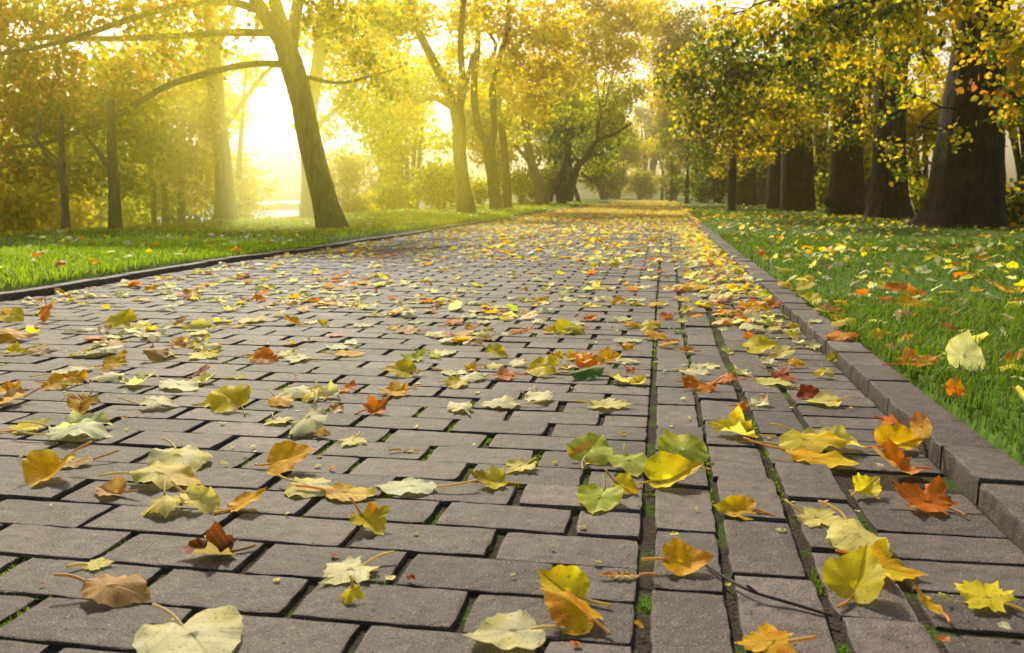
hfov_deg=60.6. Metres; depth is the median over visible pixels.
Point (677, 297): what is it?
fallen leaf
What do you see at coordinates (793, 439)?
fallen leaf
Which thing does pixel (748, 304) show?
fallen leaf
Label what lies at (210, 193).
park tree
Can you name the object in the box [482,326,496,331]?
fallen leaf
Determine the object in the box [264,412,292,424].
fallen leaf
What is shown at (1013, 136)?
back tree
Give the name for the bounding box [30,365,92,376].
fallen leaf
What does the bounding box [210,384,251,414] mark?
fallen leaf
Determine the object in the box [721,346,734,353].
fallen leaf
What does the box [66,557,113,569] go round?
fallen leaf
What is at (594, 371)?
fallen leaf
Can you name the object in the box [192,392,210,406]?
fallen leaf
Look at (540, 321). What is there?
fallen leaf
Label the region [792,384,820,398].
fallen leaf
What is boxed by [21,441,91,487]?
fallen leaf
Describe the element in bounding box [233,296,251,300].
fallen leaf
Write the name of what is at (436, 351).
fallen leaf
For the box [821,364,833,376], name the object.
fallen leaf
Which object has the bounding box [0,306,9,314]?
fallen leaf
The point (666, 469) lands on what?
fallen leaf
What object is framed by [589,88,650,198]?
tree
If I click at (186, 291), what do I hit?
fallen leaf
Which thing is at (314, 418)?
fallen leaf
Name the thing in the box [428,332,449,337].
fallen leaf
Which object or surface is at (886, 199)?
linden tree
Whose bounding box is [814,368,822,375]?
fallen leaf
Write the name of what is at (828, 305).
fallen leaf
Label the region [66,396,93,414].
fallen leaf
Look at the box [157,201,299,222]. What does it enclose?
river
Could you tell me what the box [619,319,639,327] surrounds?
fallen leaf
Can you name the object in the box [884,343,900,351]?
fallen leaf
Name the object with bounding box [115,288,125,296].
fallen leaf
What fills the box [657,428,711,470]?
fallen leaf
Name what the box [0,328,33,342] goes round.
fallen leaf
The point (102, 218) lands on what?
bank tree
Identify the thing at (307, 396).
fallen leaf
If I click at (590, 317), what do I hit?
fallen leaf
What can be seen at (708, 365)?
fallen leaf
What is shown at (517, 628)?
fallen leaf
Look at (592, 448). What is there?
fallen leaf
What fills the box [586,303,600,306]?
fallen leaf
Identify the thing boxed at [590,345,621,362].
fallen leaf
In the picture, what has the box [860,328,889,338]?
fallen leaf
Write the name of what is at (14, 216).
shrub
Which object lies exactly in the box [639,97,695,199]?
tree
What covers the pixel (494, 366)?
fallen leaf
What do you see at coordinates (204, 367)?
fallen leaf
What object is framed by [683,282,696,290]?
fallen leaf
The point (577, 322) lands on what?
fallen leaf
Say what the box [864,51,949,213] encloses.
back tree
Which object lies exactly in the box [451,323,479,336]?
fallen leaf
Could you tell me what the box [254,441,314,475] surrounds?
fallen leaf
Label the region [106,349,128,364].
fallen leaf
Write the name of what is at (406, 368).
fallen leaf
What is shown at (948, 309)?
fallen leaf
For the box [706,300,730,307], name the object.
fallen leaf
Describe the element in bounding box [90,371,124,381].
fallen leaf
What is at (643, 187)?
shrub
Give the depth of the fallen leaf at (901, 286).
4.29 m
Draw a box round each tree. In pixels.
[0,0,422,230]
[0,61,132,232]
[0,67,170,229]
[45,34,198,230]
[85,73,243,224]
[107,1,274,221]
[122,99,208,223]
[142,117,222,222]
[151,67,246,222]
[172,27,281,218]
[291,0,427,218]
[324,0,499,213]
[350,51,476,210]
[437,0,560,209]
[449,43,537,203]
[488,0,589,207]
[508,2,637,204]
[514,59,618,201]
[532,0,673,203]
[555,139,614,202]
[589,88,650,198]
[626,103,669,198]
[627,0,726,201]
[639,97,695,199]
[648,0,874,215]
[656,27,832,211]
[663,88,764,204]
[668,67,780,208]
[674,2,938,219]
[684,0,1023,227]
[724,117,768,204]
[810,61,832,206]
[825,42,914,205]
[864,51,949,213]
[1005,9,1023,189]
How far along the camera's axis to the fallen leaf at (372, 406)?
2.03 m
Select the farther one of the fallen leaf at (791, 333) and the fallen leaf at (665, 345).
the fallen leaf at (791, 333)
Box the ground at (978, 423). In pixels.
[0,193,1023,467]
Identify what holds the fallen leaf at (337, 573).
on the path
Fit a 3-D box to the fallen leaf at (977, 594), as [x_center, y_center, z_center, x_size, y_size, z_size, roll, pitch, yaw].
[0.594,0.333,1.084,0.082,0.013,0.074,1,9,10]
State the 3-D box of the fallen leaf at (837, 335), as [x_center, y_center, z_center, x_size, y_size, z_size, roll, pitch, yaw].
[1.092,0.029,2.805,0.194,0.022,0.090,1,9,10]
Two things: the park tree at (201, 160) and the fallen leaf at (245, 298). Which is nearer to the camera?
the fallen leaf at (245, 298)
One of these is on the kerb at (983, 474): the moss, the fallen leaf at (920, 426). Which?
the fallen leaf at (920, 426)
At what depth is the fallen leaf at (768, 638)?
0.97 m
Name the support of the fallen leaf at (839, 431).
on the path
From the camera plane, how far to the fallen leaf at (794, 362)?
2.56 m
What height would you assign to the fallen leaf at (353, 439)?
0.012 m
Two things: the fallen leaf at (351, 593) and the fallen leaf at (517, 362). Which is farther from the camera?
the fallen leaf at (517, 362)
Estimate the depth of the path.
1.54 m
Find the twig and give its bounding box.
[705,564,832,616]
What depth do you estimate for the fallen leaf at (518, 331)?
3.16 m
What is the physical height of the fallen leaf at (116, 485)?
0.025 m
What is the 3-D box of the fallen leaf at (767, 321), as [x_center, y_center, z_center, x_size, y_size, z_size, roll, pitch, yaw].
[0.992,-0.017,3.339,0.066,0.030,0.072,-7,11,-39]
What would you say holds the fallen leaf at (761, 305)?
on the path
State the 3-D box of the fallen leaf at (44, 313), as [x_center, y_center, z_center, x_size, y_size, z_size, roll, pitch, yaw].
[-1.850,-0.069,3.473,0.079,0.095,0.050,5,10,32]
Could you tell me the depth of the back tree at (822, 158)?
29.82 m
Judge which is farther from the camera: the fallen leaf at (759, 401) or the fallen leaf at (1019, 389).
the fallen leaf at (759, 401)
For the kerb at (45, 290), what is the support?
on the ground at (978, 423)
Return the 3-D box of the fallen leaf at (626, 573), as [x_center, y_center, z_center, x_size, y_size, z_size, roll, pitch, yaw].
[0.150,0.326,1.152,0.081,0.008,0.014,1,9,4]
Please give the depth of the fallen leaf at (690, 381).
2.28 m
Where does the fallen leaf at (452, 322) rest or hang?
on the path
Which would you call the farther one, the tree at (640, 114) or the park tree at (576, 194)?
the tree at (640, 114)
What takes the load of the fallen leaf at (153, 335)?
on the path
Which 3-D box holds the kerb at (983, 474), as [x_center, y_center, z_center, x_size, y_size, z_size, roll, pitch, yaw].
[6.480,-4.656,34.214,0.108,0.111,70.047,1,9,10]
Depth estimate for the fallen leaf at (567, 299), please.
4.14 m
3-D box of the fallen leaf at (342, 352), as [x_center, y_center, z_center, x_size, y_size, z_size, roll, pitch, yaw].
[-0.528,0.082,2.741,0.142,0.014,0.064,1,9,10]
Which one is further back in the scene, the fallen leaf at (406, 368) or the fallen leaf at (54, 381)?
the fallen leaf at (406, 368)
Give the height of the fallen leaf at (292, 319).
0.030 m
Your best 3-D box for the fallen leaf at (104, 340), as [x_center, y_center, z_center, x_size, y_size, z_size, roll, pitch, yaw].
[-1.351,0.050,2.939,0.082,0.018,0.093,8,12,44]
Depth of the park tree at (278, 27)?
11.22 m
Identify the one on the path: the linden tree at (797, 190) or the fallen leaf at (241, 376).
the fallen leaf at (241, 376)
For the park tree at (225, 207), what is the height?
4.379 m
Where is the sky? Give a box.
[0,0,1023,193]
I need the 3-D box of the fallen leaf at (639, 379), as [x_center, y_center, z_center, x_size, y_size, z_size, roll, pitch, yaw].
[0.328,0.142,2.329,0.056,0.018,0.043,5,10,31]
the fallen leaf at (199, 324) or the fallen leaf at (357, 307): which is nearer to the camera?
the fallen leaf at (199, 324)
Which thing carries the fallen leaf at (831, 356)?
on the path
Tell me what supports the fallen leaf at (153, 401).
on the path
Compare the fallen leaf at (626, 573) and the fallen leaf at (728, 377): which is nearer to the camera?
the fallen leaf at (626, 573)
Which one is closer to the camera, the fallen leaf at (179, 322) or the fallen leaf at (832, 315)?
the fallen leaf at (832, 315)
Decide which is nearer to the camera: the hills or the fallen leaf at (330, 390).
the fallen leaf at (330, 390)
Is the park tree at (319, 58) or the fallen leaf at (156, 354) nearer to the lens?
the fallen leaf at (156, 354)
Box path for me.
[0,202,1023,652]
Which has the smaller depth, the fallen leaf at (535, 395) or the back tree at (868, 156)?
the fallen leaf at (535, 395)
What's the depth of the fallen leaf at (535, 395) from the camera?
2.15 m
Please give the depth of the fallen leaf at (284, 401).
2.10 m
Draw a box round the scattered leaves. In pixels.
[0,200,1023,645]
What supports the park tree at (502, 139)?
on the ground at (978, 423)
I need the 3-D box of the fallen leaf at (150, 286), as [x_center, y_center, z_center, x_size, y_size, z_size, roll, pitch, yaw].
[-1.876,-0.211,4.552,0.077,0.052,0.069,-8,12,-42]
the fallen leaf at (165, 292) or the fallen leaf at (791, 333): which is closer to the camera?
the fallen leaf at (791, 333)
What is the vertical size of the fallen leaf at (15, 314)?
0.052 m
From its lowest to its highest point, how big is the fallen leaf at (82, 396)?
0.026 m
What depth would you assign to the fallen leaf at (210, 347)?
2.82 m
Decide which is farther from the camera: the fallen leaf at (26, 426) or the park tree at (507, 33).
the park tree at (507, 33)
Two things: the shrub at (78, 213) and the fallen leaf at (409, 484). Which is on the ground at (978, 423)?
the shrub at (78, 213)
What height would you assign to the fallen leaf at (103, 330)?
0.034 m
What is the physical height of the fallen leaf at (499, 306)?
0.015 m
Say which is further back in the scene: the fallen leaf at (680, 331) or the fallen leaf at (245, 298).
the fallen leaf at (245, 298)
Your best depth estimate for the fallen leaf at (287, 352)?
2.74 m
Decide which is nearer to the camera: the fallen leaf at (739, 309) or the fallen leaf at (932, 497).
the fallen leaf at (932, 497)
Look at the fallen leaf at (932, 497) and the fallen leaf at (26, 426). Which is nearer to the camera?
the fallen leaf at (932, 497)
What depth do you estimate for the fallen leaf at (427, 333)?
3.13 m
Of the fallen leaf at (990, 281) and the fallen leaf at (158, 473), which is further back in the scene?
the fallen leaf at (990, 281)
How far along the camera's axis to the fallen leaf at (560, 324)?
3.20 m
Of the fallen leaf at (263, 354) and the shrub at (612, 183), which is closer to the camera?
the fallen leaf at (263, 354)
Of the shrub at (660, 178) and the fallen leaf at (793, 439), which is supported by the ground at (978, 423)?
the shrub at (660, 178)
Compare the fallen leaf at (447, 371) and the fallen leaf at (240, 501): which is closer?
the fallen leaf at (240, 501)
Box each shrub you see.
[0,168,59,236]
[19,176,107,232]
[98,190,171,227]
[325,144,384,212]
[366,155,415,211]
[402,152,471,208]
[469,171,502,205]
[498,164,549,203]
[525,162,568,201]
[577,155,632,199]
[621,167,661,199]
[648,151,691,199]
[672,154,724,202]
[683,165,727,203]
[814,171,829,207]
[908,174,928,212]
[1006,176,1023,226]
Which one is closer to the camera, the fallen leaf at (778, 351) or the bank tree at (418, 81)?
the fallen leaf at (778, 351)
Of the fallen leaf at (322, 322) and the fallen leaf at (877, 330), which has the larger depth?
the fallen leaf at (322, 322)
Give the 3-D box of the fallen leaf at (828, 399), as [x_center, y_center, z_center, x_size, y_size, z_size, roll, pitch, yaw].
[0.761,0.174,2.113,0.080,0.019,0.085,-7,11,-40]
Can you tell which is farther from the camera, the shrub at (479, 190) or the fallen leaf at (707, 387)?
the shrub at (479, 190)
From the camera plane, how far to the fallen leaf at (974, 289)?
4.22 m
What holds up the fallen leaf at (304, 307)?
on the path
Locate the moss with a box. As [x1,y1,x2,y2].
[0,323,846,652]
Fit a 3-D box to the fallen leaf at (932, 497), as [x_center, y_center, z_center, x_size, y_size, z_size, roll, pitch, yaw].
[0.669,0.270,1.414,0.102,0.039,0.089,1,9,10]
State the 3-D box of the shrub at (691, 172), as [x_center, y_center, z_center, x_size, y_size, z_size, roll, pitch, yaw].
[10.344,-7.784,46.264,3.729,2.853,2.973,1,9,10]
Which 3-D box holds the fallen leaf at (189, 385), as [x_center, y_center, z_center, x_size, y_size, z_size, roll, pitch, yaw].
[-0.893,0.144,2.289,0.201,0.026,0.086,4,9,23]
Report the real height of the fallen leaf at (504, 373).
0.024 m
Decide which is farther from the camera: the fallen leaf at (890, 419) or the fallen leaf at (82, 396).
the fallen leaf at (82, 396)
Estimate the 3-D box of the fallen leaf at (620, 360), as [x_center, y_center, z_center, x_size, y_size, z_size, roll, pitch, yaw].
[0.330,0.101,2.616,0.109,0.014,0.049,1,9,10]
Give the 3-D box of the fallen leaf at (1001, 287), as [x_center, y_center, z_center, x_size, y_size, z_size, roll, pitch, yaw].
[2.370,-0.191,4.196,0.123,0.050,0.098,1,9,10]
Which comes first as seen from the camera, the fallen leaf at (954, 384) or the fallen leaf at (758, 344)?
the fallen leaf at (954, 384)
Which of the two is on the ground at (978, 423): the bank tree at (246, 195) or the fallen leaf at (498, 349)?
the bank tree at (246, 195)
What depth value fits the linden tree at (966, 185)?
10.39 m
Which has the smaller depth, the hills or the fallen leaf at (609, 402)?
the fallen leaf at (609, 402)
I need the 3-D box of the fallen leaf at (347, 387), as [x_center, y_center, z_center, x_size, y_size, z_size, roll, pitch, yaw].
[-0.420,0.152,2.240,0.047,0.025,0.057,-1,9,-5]
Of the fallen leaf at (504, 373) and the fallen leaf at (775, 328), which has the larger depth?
the fallen leaf at (775, 328)
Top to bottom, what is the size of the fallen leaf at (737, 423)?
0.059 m
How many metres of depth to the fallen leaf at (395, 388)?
2.22 m
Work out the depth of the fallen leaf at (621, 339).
3.00 m
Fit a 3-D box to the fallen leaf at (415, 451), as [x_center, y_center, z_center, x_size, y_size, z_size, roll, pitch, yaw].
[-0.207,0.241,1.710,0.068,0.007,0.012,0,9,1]
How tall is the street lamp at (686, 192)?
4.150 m
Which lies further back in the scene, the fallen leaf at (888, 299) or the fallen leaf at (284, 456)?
the fallen leaf at (888, 299)
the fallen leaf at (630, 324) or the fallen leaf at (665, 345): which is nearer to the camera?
the fallen leaf at (665, 345)
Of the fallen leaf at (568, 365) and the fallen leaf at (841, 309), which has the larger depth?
the fallen leaf at (841, 309)
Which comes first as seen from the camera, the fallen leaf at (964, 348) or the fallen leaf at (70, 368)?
the fallen leaf at (964, 348)
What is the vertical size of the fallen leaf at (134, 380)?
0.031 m
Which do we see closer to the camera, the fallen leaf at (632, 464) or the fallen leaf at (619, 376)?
the fallen leaf at (632, 464)
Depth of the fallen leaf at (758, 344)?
2.81 m
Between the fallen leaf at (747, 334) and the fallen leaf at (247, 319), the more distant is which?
the fallen leaf at (247, 319)
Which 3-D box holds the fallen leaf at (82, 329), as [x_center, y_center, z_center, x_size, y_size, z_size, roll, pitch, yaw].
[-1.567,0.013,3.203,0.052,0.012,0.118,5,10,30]
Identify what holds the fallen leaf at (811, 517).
on the path
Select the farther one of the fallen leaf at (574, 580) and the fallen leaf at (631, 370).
the fallen leaf at (631, 370)
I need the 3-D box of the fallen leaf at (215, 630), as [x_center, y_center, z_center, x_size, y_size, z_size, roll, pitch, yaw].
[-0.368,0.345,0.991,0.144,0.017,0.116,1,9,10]
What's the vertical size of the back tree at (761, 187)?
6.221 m
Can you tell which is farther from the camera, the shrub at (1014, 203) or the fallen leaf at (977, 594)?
the shrub at (1014, 203)
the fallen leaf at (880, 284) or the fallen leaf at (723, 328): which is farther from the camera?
the fallen leaf at (880, 284)
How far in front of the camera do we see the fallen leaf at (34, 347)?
2.85 m
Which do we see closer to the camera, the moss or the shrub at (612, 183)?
the moss
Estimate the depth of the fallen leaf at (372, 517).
1.33 m
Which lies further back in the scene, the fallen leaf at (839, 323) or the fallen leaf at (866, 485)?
the fallen leaf at (839, 323)
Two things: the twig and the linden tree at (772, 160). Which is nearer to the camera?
the twig
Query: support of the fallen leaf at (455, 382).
on the path
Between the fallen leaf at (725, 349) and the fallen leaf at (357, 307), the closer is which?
the fallen leaf at (725, 349)
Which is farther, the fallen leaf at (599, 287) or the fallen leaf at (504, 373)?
the fallen leaf at (599, 287)
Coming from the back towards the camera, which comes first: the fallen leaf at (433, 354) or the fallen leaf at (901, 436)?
the fallen leaf at (433, 354)
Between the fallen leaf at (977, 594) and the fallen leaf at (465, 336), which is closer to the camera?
the fallen leaf at (977, 594)
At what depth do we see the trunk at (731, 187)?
23.47 m
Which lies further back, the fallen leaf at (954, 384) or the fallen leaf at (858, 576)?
the fallen leaf at (954, 384)
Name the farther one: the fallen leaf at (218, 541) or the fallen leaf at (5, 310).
the fallen leaf at (5, 310)
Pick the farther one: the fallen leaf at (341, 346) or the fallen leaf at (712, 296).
the fallen leaf at (712, 296)
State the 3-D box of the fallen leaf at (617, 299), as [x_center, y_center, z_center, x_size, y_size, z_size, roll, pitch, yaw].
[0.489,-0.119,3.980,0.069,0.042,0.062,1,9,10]
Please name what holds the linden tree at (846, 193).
on the ground at (978, 423)
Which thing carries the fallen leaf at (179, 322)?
on the path
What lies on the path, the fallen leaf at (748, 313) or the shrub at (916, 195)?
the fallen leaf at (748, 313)
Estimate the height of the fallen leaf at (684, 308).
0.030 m
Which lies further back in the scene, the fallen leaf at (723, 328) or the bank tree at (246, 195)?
the bank tree at (246, 195)
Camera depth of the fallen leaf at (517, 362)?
2.56 m
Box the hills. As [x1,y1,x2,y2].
[158,175,692,210]
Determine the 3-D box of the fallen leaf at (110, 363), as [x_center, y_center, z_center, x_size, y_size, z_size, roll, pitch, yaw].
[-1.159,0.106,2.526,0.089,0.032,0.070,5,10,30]
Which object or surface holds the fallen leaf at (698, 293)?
on the path
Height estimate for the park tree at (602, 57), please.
8.384 m
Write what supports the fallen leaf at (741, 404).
on the path
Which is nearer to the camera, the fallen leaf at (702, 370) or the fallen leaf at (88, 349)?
the fallen leaf at (702, 370)
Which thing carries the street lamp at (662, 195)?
on the ground at (978, 423)
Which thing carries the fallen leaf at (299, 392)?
on the path
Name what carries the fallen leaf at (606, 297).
on the path
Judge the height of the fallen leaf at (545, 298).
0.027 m
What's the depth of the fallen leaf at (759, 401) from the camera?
2.09 m
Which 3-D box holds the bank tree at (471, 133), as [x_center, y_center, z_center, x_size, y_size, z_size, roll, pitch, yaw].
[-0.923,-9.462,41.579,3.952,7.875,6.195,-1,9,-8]
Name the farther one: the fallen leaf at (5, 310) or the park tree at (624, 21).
the park tree at (624, 21)
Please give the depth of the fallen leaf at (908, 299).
3.57 m
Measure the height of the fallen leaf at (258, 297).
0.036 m
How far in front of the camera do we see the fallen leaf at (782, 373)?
2.40 m
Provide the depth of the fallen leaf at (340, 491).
1.47 m
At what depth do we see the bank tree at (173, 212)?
21.55 m
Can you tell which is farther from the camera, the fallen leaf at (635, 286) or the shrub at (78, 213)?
the shrub at (78, 213)
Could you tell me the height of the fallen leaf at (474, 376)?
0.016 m
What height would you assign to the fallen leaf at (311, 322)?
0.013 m
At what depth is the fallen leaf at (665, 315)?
3.53 m
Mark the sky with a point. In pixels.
(274, 141)
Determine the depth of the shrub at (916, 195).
16.61 m
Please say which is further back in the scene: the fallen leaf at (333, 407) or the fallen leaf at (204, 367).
the fallen leaf at (204, 367)
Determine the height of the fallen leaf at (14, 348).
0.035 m
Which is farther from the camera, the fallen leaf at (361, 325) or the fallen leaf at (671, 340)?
the fallen leaf at (361, 325)
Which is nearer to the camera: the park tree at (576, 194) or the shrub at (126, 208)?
the shrub at (126, 208)
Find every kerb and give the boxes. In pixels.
[0,200,620,301]
[674,204,1023,551]
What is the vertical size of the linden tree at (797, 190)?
4.868 m
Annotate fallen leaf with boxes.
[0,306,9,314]
[0,306,23,321]
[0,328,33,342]
[0,341,29,353]
[0,380,20,392]
[0,386,40,403]
[0,418,52,433]
[14,418,113,439]
[16,410,111,430]
[21,348,53,354]
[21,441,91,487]
[27,344,47,350]
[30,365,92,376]
[34,373,72,389]
[38,296,52,321]
[54,573,150,606]
[63,449,118,467]
[64,327,97,331]
[64,369,88,384]
[66,342,102,356]
[66,388,100,402]
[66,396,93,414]
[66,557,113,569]
[85,344,123,353]
[90,356,128,370]
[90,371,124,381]
[93,338,120,345]
[95,476,138,495]
[98,321,111,333]
[98,461,201,489]
[99,339,128,345]
[105,308,141,327]
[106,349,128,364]
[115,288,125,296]
[118,372,153,384]
[118,395,178,406]
[132,603,242,652]
[140,331,160,340]
[140,481,193,517]
[141,339,169,361]
[145,280,158,291]
[146,437,211,472]
[153,371,198,390]
[160,289,169,294]
[164,339,189,347]
[169,316,185,326]
[171,480,219,512]
[178,370,214,382]
[178,521,255,554]
[180,318,229,330]
[183,287,197,294]
[187,364,215,377]
[188,343,224,358]
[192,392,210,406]
[193,343,221,351]
[204,297,223,300]
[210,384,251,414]
[213,487,266,513]
[221,304,240,309]
[221,324,246,327]
[225,374,246,378]
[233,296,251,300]
[239,315,265,326]
[241,347,279,362]
[247,348,258,361]
[251,293,266,301]
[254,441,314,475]
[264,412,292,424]
[268,389,293,406]
[276,346,301,356]
[276,385,320,397]
[278,474,332,497]
[281,353,320,362]
[284,315,306,324]
[289,389,327,436]
[295,482,376,500]
[297,304,309,312]
[302,381,320,401]
[305,317,317,323]
[310,425,330,435]
[318,319,329,326]
[318,380,339,400]
[318,550,394,584]
[320,349,363,356]
[325,343,358,348]
[328,394,342,412]
[338,431,366,446]
[340,380,356,391]
[340,575,365,604]
[345,323,371,326]
[348,304,365,309]
[349,291,380,295]
[349,497,390,535]
[354,394,388,414]
[376,477,477,495]
[378,380,422,395]
[383,359,424,377]
[386,324,400,329]
[389,448,421,452]
[390,324,430,333]
[398,320,423,323]
[401,346,425,361]
[417,331,445,335]
[422,349,455,355]
[425,349,441,352]
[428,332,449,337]
[428,351,441,358]
[431,367,466,375]
[438,319,463,325]
[438,371,485,382]
[445,368,467,388]
[447,401,471,415]
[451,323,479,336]
[453,313,476,319]
[462,333,475,340]
[462,609,565,649]
[464,323,474,328]
[464,361,479,370]
[467,301,497,304]
[469,464,519,489]
[476,340,509,357]
[477,363,503,368]
[478,314,512,318]
[479,331,494,341]
[480,304,508,307]
[480,395,546,408]
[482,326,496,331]
[489,366,526,379]
[505,457,536,472]
[509,328,523,334]
[509,358,529,366]
[524,325,533,332]
[524,354,567,376]
[525,385,552,400]
[531,296,550,302]
[531,319,545,324]
[536,564,611,606]
[540,587,610,635]
[541,318,582,333]
[543,325,558,332]
[549,350,562,358]
[549,365,604,379]
[557,288,569,296]
[558,297,575,303]
[559,361,575,368]
[562,324,591,334]
[567,350,584,357]
[567,432,612,469]
[570,315,584,324]
[574,397,630,408]
[576,474,623,513]
[582,313,597,319]
[585,286,605,288]
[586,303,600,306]
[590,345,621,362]
[596,570,656,577]
[600,294,611,300]
[604,357,639,363]
[605,468,637,494]
[606,372,636,382]
[607,444,646,476]
[612,295,626,304]
[613,337,657,342]
[614,314,631,320]
[616,342,635,349]
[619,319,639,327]
[623,366,635,372]
[625,285,660,287]
[626,298,657,300]
[629,375,645,383]
[636,451,703,487]
[640,319,660,333]
[641,537,714,575]
[643,330,675,339]
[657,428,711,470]
[659,312,673,319]
[659,342,676,347]
[663,335,679,342]
[670,296,688,299]
[671,363,719,369]
[673,328,684,332]
[674,305,694,312]
[675,317,690,321]
[676,374,700,388]
[678,344,700,351]
[679,365,712,376]
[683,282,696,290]
[687,292,708,294]
[697,376,723,392]
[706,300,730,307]
[706,405,776,437]
[709,292,718,298]
[713,372,747,383]
[713,494,776,519]
[717,326,736,329]
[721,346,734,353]
[730,400,747,409]
[732,335,779,353]
[733,622,816,652]
[734,365,753,376]
[736,299,754,309]
[736,371,795,385]
[737,306,751,311]
[737,428,850,452]
[739,322,773,331]
[740,302,760,319]
[743,330,757,337]
[743,437,858,467]
[746,393,768,405]
[750,300,766,309]
[759,364,796,379]
[760,356,778,363]
[763,319,775,324]
[766,300,778,306]
[767,323,782,329]
[769,345,802,357]
[770,423,864,446]
[777,279,790,287]
[780,358,804,366]
[784,329,802,337]
[785,286,821,304]
[785,499,844,526]
[787,280,816,289]
[788,336,803,342]
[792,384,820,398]
[805,392,851,405]
[806,338,820,350]
[808,319,821,322]
[812,302,838,311]
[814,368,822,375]
[818,500,889,551]
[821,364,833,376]
[822,543,885,607]
[825,330,883,340]
[826,307,842,313]
[827,351,836,361]
[830,314,846,319]
[831,317,856,326]
[835,538,927,581]
[850,473,881,496]
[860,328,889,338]
[864,423,922,449]
[872,437,932,474]
[873,414,898,423]
[874,280,884,288]
[880,296,898,304]
[882,282,905,291]
[882,347,940,366]
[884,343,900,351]
[889,475,966,516]
[891,294,931,311]
[906,283,929,297]
[910,411,931,439]
[911,581,950,623]
[924,303,958,315]
[945,329,985,372]
[945,376,964,397]
[946,298,968,305]
[954,579,1023,612]
[970,286,985,292]
[985,278,993,284]
[994,281,1016,292]
[1005,349,1023,362]
[1012,385,1023,399]
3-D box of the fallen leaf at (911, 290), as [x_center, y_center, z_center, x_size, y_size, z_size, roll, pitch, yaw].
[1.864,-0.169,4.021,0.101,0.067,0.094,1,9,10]
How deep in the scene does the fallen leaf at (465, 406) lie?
2.04 m
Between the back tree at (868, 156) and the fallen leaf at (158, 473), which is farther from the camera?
the back tree at (868, 156)
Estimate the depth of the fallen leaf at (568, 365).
2.54 m
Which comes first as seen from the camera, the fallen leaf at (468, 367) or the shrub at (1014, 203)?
the fallen leaf at (468, 367)
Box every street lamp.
[660,148,664,199]
[669,140,674,201]
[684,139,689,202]
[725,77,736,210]
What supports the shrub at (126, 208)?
on the ground at (978, 423)
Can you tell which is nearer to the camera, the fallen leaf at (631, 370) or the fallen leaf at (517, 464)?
the fallen leaf at (517, 464)
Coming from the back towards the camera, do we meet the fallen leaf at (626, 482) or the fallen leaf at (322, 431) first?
the fallen leaf at (322, 431)
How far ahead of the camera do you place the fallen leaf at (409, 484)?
1.49 m
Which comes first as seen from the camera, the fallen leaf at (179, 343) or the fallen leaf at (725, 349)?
the fallen leaf at (725, 349)
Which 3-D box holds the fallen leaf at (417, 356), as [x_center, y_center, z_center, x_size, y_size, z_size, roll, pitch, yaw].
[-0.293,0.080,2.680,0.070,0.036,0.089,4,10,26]
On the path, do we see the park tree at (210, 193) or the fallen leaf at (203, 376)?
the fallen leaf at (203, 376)
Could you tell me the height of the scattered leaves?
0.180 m
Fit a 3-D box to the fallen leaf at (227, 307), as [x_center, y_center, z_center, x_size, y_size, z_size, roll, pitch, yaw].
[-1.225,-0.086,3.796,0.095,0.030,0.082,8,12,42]
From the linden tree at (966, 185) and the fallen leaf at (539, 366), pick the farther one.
the linden tree at (966, 185)
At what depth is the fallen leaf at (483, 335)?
3.06 m
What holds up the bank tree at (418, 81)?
on the ground at (978, 423)
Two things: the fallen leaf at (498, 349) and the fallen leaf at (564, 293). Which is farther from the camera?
the fallen leaf at (564, 293)
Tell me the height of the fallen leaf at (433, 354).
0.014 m
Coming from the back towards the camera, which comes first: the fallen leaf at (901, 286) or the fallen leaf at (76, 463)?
the fallen leaf at (901, 286)
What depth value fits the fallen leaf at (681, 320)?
3.46 m
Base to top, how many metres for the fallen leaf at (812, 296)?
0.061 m
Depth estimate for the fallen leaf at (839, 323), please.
3.03 m
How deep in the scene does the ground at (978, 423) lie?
5.54 m
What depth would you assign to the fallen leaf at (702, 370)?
2.46 m
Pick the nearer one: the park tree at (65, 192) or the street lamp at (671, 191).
the park tree at (65, 192)
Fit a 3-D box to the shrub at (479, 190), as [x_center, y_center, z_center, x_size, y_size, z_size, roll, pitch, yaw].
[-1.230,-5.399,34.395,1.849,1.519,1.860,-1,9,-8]
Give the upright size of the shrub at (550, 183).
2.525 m
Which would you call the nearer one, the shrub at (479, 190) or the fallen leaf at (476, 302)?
the fallen leaf at (476, 302)
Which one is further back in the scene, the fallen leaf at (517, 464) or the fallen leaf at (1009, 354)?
the fallen leaf at (1009, 354)
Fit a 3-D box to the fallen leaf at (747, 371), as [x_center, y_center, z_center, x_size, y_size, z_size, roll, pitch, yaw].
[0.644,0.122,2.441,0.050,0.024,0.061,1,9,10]
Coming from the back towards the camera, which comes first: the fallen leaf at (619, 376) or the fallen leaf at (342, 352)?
the fallen leaf at (342, 352)
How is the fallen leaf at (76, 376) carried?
on the path
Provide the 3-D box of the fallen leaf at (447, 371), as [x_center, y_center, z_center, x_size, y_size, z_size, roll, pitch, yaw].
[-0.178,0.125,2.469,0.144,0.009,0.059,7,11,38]
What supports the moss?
on the path
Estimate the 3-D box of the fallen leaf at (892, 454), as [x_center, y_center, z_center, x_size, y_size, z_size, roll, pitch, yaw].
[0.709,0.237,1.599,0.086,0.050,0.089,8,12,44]
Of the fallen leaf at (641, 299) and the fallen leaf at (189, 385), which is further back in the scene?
the fallen leaf at (641, 299)
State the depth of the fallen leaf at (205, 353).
2.72 m

